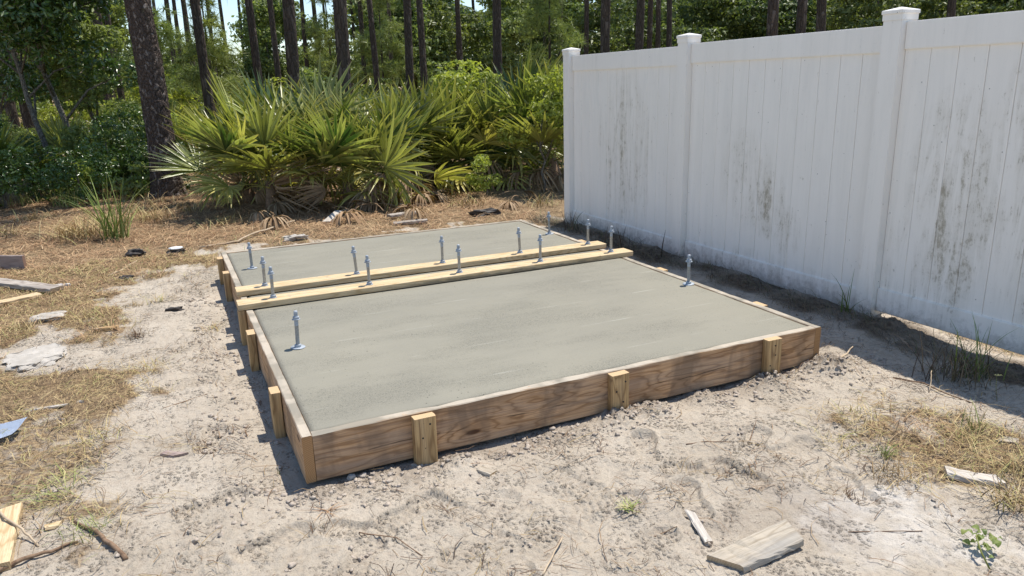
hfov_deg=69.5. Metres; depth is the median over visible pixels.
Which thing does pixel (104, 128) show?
shrub
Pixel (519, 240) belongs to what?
anchor bolt
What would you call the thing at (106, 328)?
wood chunk
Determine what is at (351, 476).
stone
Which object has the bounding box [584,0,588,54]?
pine tree
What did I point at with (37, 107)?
shrub
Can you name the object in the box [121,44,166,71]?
broadleaf tree
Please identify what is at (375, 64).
pine tree
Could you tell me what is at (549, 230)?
anchor bolt
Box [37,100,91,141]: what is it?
shrub
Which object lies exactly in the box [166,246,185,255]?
plastic scrap
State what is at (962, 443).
dry straw
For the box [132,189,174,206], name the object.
grass clump
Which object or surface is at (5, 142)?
shrub
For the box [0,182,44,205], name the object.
grass clump
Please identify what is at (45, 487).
grass tuft
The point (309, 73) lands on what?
shrub
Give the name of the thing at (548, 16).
broadleaf tree
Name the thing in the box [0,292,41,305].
loose board
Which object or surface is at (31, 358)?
concrete chunk
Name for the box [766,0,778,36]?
pine tree
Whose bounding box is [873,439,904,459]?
grass tuft
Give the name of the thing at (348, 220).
dead frond
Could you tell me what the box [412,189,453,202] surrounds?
dead frond
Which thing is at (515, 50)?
broadleaf tree
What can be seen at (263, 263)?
anchor bolt
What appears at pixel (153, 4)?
pine tree
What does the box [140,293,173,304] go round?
grass tuft
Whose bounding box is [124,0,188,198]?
pine tree
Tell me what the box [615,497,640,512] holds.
weed
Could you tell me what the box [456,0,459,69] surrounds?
pine tree
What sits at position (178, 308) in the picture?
dirt clod
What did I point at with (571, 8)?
broadleaf tree
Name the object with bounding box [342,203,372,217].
dead frond
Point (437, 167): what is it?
palmetto
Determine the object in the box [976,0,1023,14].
broadleaf tree
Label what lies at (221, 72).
broadleaf tree
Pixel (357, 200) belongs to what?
dead frond
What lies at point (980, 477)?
wood block
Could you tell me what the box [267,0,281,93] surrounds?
pine tree
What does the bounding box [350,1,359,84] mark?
pine tree
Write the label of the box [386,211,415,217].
rotten plank
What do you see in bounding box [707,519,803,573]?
wood block
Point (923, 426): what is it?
grass tuft
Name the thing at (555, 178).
palmetto
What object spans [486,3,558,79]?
broadleaf tree
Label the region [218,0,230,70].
pine tree
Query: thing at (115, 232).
grass clump
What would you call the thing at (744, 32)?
broadleaf tree
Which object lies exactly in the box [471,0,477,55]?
pine tree
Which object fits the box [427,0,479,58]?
broadleaf tree
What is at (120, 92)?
pine tree
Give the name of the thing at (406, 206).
dead frond
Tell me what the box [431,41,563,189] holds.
palmetto
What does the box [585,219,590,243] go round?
anchor bolt
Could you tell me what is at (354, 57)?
broadleaf tree
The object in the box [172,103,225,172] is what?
palmetto
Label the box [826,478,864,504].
dead sprig
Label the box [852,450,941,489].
grass tuft
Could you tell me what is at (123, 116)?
shrub
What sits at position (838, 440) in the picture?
grass tuft
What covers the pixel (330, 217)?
scrap
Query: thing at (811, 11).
broadleaf tree
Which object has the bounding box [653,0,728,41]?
broadleaf tree
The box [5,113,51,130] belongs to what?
palmetto
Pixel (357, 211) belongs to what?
dead frond
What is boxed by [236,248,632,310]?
cross plank
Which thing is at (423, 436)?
timber formwork
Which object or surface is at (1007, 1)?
broadleaf tree
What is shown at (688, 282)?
anchor bolt
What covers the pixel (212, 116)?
palmetto
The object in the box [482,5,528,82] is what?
broadleaf tree
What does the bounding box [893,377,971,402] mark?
fallen stick
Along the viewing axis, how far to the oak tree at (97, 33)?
12.93 m
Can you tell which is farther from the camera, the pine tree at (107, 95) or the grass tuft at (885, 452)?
the pine tree at (107, 95)
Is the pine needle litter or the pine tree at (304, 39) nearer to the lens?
the pine needle litter
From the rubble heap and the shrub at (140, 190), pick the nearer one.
the rubble heap
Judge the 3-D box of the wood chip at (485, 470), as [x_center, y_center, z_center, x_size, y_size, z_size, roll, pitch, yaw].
[-0.103,0.738,2.974,0.071,0.016,0.050,13,21,36]
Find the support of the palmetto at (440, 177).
on the ground at (270, 548)
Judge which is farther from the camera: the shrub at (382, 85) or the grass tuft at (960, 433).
the shrub at (382, 85)
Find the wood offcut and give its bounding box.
[0,502,23,571]
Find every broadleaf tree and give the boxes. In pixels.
[2,11,74,120]
[47,0,139,111]
[54,16,135,97]
[109,0,131,94]
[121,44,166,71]
[162,42,192,102]
[162,45,183,111]
[180,40,244,111]
[224,0,326,83]
[226,52,274,94]
[235,0,309,93]
[281,46,328,100]
[309,46,336,75]
[328,0,373,83]
[329,0,401,78]
[350,52,371,90]
[351,0,438,93]
[365,0,455,93]
[412,0,484,97]
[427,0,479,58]
[431,6,492,73]
[461,0,541,79]
[475,9,489,43]
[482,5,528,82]
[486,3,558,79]
[505,0,589,75]
[507,4,577,74]
[518,0,583,67]
[539,0,632,71]
[555,0,600,39]
[589,0,655,51]
[589,11,652,52]
[598,0,691,51]
[643,0,728,48]
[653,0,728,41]
[695,11,765,38]
[696,0,789,39]
[735,0,837,37]
[779,0,870,33]
[826,0,925,29]
[906,0,982,19]
[938,0,1008,14]
[956,0,1020,12]
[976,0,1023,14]
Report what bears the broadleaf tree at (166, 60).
on the ground at (270, 548)
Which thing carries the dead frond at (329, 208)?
on the ground at (270, 548)
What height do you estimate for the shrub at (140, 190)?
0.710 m
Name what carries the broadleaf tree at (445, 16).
on the ground at (270, 548)
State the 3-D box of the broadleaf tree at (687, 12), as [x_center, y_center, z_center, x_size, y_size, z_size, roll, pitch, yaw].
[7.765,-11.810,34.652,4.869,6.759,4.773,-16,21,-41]
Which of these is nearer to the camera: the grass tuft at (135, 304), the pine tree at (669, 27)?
the grass tuft at (135, 304)
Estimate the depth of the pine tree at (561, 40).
29.21 m
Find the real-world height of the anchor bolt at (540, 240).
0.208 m
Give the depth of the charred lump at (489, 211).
8.66 m
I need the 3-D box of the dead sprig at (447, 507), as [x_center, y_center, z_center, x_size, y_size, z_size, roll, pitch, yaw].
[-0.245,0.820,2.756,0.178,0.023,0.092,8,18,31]
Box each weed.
[552,210,584,231]
[604,227,665,256]
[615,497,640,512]
[835,269,862,312]
[961,524,1002,569]
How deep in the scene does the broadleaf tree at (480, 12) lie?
56.39 m
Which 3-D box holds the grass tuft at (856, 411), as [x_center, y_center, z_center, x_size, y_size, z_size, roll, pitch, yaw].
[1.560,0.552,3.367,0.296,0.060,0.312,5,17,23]
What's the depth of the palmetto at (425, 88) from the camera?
12.51 m
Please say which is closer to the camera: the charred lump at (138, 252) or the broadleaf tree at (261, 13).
the charred lump at (138, 252)
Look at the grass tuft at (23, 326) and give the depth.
4.90 m
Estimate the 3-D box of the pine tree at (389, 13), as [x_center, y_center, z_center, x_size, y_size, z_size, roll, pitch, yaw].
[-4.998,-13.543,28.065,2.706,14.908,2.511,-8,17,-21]
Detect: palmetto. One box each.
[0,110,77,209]
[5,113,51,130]
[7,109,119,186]
[141,94,305,210]
[141,102,192,143]
[162,66,373,215]
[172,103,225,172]
[191,102,307,185]
[201,64,325,186]
[202,52,384,214]
[204,107,241,121]
[259,70,438,212]
[282,73,425,186]
[305,75,478,211]
[336,75,489,197]
[353,69,460,169]
[375,135,451,178]
[391,74,525,190]
[409,71,547,190]
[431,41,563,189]
[432,87,532,174]
[461,145,563,168]
[477,57,562,168]
[477,61,563,192]
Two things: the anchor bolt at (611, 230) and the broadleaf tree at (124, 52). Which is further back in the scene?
the broadleaf tree at (124, 52)
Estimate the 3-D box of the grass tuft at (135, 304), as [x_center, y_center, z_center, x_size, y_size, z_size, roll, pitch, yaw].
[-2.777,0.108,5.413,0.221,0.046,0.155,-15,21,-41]
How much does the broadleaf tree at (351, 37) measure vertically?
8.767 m
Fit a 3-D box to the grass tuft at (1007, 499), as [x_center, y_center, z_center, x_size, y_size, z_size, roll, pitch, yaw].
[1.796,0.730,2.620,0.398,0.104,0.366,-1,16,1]
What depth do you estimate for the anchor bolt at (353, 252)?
5.12 m
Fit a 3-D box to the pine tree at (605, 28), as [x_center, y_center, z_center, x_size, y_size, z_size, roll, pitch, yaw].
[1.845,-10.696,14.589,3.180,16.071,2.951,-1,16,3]
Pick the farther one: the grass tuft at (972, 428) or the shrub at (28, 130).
the shrub at (28, 130)
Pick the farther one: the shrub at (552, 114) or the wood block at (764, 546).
the shrub at (552, 114)
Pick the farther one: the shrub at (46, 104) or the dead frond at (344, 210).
the shrub at (46, 104)
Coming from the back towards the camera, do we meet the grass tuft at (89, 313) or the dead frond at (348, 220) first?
the dead frond at (348, 220)
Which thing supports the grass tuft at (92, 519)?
on the ground at (270, 548)
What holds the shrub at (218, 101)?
on the ground at (270, 548)
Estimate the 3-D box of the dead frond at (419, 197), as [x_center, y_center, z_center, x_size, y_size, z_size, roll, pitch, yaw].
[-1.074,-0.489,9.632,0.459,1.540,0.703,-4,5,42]
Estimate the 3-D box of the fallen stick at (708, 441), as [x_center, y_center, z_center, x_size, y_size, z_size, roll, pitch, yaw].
[0.841,0.663,3.164,0.188,0.018,0.017,0,16,5]
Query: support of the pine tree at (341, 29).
on the ground at (270, 548)
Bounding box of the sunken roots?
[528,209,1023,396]
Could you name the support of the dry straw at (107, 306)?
on the ground at (270, 548)
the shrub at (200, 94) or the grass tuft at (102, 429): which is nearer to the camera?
the grass tuft at (102, 429)
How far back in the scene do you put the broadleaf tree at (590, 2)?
46.57 m
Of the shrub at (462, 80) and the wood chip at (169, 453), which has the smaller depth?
the wood chip at (169, 453)
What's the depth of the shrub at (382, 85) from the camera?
24.27 m
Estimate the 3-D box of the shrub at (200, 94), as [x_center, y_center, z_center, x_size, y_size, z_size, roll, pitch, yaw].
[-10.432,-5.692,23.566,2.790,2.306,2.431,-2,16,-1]
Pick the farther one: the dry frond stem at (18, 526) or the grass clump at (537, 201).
the grass clump at (537, 201)
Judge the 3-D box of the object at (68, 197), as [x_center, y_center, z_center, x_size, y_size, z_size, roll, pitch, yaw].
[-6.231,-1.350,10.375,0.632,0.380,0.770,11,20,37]
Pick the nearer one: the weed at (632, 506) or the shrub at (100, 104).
the weed at (632, 506)
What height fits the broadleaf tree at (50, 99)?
6.128 m
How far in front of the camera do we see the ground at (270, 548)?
3.01 m
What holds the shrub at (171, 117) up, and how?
on the ground at (270, 548)
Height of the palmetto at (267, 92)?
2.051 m
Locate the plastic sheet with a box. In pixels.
[0,417,26,437]
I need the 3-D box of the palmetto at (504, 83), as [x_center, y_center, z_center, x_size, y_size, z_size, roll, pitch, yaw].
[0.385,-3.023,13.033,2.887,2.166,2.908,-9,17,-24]
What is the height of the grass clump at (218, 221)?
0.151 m
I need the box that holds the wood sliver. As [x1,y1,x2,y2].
[34,400,83,409]
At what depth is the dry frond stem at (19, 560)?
2.46 m
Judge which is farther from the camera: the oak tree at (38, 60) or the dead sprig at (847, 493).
the oak tree at (38, 60)
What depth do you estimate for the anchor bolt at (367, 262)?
4.83 m
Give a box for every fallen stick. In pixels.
[108,260,137,276]
[359,532,422,555]
[542,537,562,575]
[686,441,727,444]
[848,530,918,532]
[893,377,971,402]
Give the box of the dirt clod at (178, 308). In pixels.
[165,306,184,311]
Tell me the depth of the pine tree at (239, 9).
42.81 m
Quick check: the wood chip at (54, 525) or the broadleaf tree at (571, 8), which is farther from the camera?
the broadleaf tree at (571, 8)
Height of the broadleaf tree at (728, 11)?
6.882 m
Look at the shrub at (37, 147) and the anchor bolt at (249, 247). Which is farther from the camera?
the shrub at (37, 147)
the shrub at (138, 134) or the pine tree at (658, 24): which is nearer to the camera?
the shrub at (138, 134)
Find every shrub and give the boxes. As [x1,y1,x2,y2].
[0,89,50,127]
[0,113,32,141]
[0,115,57,207]
[5,135,81,196]
[6,139,43,189]
[13,128,42,162]
[32,102,54,123]
[33,136,120,204]
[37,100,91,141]
[50,156,122,199]
[53,118,91,134]
[53,125,146,188]
[74,114,147,191]
[85,100,121,133]
[88,99,145,141]
[94,104,146,173]
[99,124,193,191]
[111,161,149,198]
[112,93,141,118]
[125,73,203,120]
[134,113,179,158]
[170,72,227,119]
[200,90,234,113]
[234,76,287,102]
[283,66,337,96]
[353,78,399,99]
[430,59,503,179]
[435,71,492,97]
[465,154,503,195]
[496,65,563,191]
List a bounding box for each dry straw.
[0,245,228,574]
[784,330,1023,517]
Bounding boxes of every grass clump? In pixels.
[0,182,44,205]
[0,223,28,237]
[2,208,131,244]
[12,208,65,222]
[20,189,55,203]
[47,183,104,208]
[63,172,141,240]
[85,199,184,223]
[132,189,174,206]
[174,200,217,214]
[183,212,242,229]
[442,192,486,208]
[524,191,563,208]
[899,331,1014,389]
[949,312,1017,381]
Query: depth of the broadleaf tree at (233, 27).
43.36 m
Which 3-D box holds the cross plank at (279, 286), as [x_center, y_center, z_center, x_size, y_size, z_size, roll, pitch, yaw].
[-0.543,-0.162,5.397,2.795,0.041,0.139,-8,17,-23]
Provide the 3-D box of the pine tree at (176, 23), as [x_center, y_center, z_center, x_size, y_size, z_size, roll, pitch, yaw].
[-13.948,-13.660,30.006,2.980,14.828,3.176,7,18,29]
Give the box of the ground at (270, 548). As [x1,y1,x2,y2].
[0,88,1023,575]
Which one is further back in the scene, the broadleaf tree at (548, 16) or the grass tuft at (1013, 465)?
the broadleaf tree at (548, 16)
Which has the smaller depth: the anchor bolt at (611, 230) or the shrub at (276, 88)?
the anchor bolt at (611, 230)
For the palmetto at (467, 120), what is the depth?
10.89 m
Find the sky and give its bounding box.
[79,0,646,87]
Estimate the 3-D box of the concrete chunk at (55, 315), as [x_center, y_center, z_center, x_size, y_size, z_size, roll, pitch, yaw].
[-3.204,0.199,5.090,0.248,0.035,0.182,-13,19,-35]
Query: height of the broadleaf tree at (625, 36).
5.142 m
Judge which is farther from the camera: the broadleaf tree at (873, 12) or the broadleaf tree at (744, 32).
the broadleaf tree at (744, 32)
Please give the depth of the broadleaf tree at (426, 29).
32.05 m
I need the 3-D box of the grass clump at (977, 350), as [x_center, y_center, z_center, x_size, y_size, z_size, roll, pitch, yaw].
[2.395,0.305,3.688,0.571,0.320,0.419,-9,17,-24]
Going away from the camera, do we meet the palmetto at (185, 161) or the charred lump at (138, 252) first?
the charred lump at (138, 252)
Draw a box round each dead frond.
[248,209,276,222]
[260,215,295,231]
[306,205,340,213]
[332,206,366,218]
[332,209,365,225]
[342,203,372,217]
[343,199,383,210]
[351,203,396,209]
[393,203,431,212]
[400,206,429,220]
[404,191,437,208]
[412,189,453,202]
[414,195,436,207]
[416,191,447,202]
[498,195,523,210]
[499,190,537,198]
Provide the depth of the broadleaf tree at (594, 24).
36.32 m
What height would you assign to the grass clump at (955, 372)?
0.244 m
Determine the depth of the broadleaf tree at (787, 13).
31.51 m
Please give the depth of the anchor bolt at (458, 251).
5.08 m
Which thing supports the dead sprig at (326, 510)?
on the ground at (270, 548)
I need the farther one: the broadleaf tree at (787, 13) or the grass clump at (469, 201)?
the broadleaf tree at (787, 13)
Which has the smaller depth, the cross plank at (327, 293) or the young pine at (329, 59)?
the cross plank at (327, 293)
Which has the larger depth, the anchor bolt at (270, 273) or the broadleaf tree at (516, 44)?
the broadleaf tree at (516, 44)
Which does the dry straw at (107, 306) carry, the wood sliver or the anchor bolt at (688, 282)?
the wood sliver
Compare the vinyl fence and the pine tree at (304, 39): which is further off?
the pine tree at (304, 39)
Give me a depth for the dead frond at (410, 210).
8.48 m
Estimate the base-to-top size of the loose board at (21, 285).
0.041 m
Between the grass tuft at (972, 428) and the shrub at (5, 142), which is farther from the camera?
the shrub at (5, 142)
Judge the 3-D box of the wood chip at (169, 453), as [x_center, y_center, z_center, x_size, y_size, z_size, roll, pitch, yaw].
[-1.448,0.713,3.161,0.113,0.016,0.046,3,16,17]
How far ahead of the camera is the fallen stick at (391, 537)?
2.55 m
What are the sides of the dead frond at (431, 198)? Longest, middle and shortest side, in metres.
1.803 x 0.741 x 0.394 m
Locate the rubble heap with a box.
[282,234,308,241]
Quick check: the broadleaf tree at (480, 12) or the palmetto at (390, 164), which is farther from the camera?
the broadleaf tree at (480, 12)
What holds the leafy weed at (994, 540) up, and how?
on the ground at (270, 548)
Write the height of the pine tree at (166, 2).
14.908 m
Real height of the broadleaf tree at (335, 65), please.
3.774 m
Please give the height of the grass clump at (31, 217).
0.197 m
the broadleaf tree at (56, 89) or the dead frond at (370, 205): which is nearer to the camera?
the dead frond at (370, 205)
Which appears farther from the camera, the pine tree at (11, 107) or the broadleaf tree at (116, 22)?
the broadleaf tree at (116, 22)
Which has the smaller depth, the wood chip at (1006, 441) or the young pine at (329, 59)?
the wood chip at (1006, 441)
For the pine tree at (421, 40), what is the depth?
20.93 m
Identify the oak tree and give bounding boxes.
[0,0,115,172]
[0,0,137,129]
[0,32,72,121]
[9,1,125,131]
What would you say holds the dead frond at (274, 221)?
on the ground at (270, 548)
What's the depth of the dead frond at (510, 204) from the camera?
9.06 m
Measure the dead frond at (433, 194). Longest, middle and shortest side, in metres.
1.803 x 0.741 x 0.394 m
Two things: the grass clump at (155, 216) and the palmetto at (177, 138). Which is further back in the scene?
the palmetto at (177, 138)
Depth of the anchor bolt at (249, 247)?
5.55 m
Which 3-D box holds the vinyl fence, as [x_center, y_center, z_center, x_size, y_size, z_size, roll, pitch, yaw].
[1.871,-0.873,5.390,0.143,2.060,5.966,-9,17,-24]
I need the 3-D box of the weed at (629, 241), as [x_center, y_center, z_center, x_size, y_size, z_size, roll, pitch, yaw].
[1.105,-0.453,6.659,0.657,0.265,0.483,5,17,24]
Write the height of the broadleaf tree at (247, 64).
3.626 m
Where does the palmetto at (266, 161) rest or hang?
on the ground at (270, 548)
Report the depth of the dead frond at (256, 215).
8.70 m
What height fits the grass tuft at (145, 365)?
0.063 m
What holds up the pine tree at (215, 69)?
on the ground at (270, 548)
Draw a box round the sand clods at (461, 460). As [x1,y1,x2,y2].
[13,246,1020,575]
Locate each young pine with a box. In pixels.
[94,0,200,117]
[171,0,256,116]
[297,0,362,86]
[350,0,416,93]
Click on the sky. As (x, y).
(231, 9)
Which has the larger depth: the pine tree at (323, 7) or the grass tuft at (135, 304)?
the pine tree at (323, 7)
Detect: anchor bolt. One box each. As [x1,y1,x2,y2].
[246,242,256,268]
[259,256,268,285]
[267,266,276,297]
[290,310,305,349]
[351,246,359,274]
[364,255,372,284]
[439,236,445,262]
[455,244,462,272]
[516,227,522,252]
[537,234,542,261]
[545,212,553,234]
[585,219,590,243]
[608,226,613,251]
[683,255,693,285]
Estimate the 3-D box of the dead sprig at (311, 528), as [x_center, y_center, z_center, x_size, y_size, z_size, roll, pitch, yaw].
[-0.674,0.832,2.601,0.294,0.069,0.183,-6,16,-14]
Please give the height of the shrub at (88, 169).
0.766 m
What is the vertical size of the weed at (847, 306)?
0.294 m
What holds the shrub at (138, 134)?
on the ground at (270, 548)
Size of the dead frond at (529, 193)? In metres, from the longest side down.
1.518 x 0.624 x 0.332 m
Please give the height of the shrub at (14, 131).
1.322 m
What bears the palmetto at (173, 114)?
on the ground at (270, 548)
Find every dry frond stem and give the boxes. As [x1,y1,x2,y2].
[0,511,38,546]
[0,540,77,572]
[73,520,127,560]
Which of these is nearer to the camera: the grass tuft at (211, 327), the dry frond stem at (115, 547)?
the dry frond stem at (115, 547)
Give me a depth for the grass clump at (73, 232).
7.96 m
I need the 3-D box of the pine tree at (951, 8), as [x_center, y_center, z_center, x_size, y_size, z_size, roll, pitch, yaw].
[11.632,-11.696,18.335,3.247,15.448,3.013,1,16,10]
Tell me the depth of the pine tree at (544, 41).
39.17 m
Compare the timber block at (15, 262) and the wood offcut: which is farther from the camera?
the timber block at (15, 262)
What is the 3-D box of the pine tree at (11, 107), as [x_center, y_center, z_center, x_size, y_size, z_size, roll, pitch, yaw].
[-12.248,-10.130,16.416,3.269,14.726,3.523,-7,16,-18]
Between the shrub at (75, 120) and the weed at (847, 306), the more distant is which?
the shrub at (75, 120)
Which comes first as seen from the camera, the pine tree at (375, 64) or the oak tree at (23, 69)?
the oak tree at (23, 69)
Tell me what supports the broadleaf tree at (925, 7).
on the ground at (270, 548)
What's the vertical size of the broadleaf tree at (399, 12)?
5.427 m
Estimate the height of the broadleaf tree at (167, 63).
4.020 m
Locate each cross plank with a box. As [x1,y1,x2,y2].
[235,241,605,296]
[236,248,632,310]
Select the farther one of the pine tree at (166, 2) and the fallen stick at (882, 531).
the pine tree at (166, 2)
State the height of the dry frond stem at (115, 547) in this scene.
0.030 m
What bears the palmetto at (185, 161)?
on the ground at (270, 548)
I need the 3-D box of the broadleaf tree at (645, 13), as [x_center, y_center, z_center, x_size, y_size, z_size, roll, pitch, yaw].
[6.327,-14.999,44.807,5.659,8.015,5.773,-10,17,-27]
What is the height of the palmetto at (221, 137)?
3.603 m
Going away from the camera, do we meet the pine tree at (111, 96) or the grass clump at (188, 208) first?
the grass clump at (188, 208)
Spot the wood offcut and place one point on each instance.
(9, 533)
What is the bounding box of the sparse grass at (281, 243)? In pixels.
[3,203,1017,562]
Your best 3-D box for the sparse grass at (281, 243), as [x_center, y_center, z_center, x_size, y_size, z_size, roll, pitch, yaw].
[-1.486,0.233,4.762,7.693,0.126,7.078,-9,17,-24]
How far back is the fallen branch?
7.64 m
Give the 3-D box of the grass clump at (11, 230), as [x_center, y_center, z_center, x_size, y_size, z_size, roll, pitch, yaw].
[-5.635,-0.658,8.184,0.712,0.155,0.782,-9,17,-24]
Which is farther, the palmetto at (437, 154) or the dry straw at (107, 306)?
the palmetto at (437, 154)
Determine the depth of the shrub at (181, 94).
20.99 m
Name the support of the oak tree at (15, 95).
on the ground at (270, 548)
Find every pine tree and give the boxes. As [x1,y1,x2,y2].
[0,50,20,133]
[6,48,35,159]
[91,6,109,118]
[94,5,118,117]
[103,3,125,106]
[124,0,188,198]
[151,0,163,67]
[164,0,180,111]
[172,0,186,89]
[180,0,201,101]
[190,0,215,120]
[205,0,218,113]
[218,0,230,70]
[237,0,246,85]
[244,0,263,89]
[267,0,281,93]
[282,0,307,165]
[299,0,308,70]
[311,1,321,74]
[322,1,329,76]
[333,0,351,176]
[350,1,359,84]
[357,0,367,91]
[366,0,379,92]
[386,1,394,89]
[403,0,413,98]
[416,0,427,90]
[454,0,462,71]
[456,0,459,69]
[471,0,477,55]
[492,0,501,86]
[543,1,545,73]
[559,0,562,69]
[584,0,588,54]
[600,0,610,52]
[635,0,644,49]
[647,0,652,48]
[655,0,660,47]
[666,0,671,46]
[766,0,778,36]
[795,0,807,33]
[815,0,826,31]
[946,0,956,17]
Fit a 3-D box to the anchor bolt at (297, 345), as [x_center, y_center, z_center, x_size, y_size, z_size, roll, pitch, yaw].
[-1.115,0.218,3.821,0.076,0.208,0.076,6,15,21]
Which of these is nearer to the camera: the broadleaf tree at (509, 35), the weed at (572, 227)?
the weed at (572, 227)
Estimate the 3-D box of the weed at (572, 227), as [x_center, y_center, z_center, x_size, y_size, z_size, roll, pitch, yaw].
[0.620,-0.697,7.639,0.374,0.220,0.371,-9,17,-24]
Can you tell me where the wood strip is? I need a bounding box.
[685,509,712,544]
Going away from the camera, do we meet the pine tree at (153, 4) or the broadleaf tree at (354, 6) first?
the pine tree at (153, 4)
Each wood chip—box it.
[44,519,63,530]
[160,450,188,457]
[476,465,496,476]
[996,436,1018,444]
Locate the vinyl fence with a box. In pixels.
[562,7,1023,354]
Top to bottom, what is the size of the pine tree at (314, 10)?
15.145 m
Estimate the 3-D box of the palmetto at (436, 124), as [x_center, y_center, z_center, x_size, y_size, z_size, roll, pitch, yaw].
[-1.365,-1.510,10.857,2.277,3.139,2.012,7,18,29]
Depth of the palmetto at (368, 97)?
10.79 m
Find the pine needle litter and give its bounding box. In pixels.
[0,171,570,357]
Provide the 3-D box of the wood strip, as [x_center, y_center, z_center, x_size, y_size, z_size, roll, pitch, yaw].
[0.649,0.829,2.574,0.033,0.018,0.194,-3,18,-7]
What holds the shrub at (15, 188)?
on the ground at (270, 548)
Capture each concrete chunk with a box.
[2,343,67,371]
[28,311,66,323]
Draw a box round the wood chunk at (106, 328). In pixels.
[93,325,118,331]
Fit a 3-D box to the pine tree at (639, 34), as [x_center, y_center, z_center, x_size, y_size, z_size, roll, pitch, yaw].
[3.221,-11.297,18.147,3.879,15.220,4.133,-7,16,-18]
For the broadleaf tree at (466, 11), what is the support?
on the ground at (270, 548)
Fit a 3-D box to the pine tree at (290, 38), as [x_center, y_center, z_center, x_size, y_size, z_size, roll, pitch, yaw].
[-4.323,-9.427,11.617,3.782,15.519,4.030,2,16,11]
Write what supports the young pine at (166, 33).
on the ground at (270, 548)
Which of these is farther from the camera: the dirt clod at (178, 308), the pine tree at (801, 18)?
the pine tree at (801, 18)
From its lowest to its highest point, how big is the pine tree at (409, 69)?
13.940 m
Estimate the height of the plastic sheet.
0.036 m
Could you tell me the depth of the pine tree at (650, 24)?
25.48 m
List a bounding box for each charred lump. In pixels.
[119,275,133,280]
[123,248,145,257]
[468,207,500,216]
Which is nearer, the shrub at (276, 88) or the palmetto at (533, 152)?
the palmetto at (533, 152)
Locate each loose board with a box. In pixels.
[0,278,63,292]
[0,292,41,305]
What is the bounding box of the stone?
[347,474,355,479]
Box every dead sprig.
[285,503,362,541]
[296,501,348,522]
[427,499,465,515]
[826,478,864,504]
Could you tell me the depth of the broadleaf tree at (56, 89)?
32.27 m
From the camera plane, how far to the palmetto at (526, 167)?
12.80 m
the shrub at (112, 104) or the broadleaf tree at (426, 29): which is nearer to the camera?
the shrub at (112, 104)
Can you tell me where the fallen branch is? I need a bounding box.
[199,220,294,247]
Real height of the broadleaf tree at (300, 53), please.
3.762 m
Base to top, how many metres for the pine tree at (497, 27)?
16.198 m
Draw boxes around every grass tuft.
[0,314,54,337]
[2,459,93,508]
[29,502,121,548]
[52,410,136,453]
[65,300,116,324]
[113,350,183,380]
[123,325,149,340]
[125,299,146,307]
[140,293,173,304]
[192,320,223,334]
[811,420,872,457]
[824,396,887,425]
[836,403,971,454]
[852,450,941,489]
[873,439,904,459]
[924,419,999,458]
[941,434,1023,490]
[947,466,1023,513]
[959,398,1000,436]
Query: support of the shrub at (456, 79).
on the ground at (270, 548)
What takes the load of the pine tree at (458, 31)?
on the ground at (270, 548)
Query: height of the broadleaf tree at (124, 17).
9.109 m
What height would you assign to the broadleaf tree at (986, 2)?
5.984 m
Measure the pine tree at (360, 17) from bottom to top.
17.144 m
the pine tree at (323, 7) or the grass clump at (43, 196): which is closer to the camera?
the grass clump at (43, 196)
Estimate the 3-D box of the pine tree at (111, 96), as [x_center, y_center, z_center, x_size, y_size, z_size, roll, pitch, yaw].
[-13.096,-11.515,22.143,3.141,14.361,2.948,-10,17,-26]
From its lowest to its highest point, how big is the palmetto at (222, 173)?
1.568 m
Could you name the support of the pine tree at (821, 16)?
on the ground at (270, 548)
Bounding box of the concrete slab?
[227,221,806,448]
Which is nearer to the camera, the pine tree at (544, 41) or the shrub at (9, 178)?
the shrub at (9, 178)
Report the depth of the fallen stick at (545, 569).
2.42 m
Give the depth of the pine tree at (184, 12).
27.02 m
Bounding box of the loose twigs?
[0,224,1023,575]
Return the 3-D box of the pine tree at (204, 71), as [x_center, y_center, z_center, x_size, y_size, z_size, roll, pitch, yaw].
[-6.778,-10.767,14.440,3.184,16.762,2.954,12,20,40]
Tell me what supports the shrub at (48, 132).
on the ground at (270, 548)
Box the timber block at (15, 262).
[0,255,26,269]
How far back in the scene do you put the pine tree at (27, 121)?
16.79 m
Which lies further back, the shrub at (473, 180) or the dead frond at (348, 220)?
the shrub at (473, 180)
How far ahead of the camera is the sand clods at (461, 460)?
3.26 m
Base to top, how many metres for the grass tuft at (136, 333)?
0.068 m
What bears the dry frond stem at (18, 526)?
on the wood offcut
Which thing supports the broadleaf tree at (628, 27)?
on the ground at (270, 548)
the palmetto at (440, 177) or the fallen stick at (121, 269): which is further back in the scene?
the palmetto at (440, 177)
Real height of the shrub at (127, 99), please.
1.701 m
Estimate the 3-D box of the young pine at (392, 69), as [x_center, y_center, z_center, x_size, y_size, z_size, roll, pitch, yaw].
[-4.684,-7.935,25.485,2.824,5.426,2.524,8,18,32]
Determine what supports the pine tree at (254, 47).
on the ground at (270, 548)
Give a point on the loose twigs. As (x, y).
(502, 454)
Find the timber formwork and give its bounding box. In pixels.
[217,220,820,483]
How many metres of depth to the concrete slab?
4.13 m
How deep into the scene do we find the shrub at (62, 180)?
10.32 m
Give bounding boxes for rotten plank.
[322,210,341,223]
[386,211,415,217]
[393,219,427,225]
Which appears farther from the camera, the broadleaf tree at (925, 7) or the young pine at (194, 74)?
the broadleaf tree at (925, 7)
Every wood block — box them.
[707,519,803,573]
[943,465,1006,488]

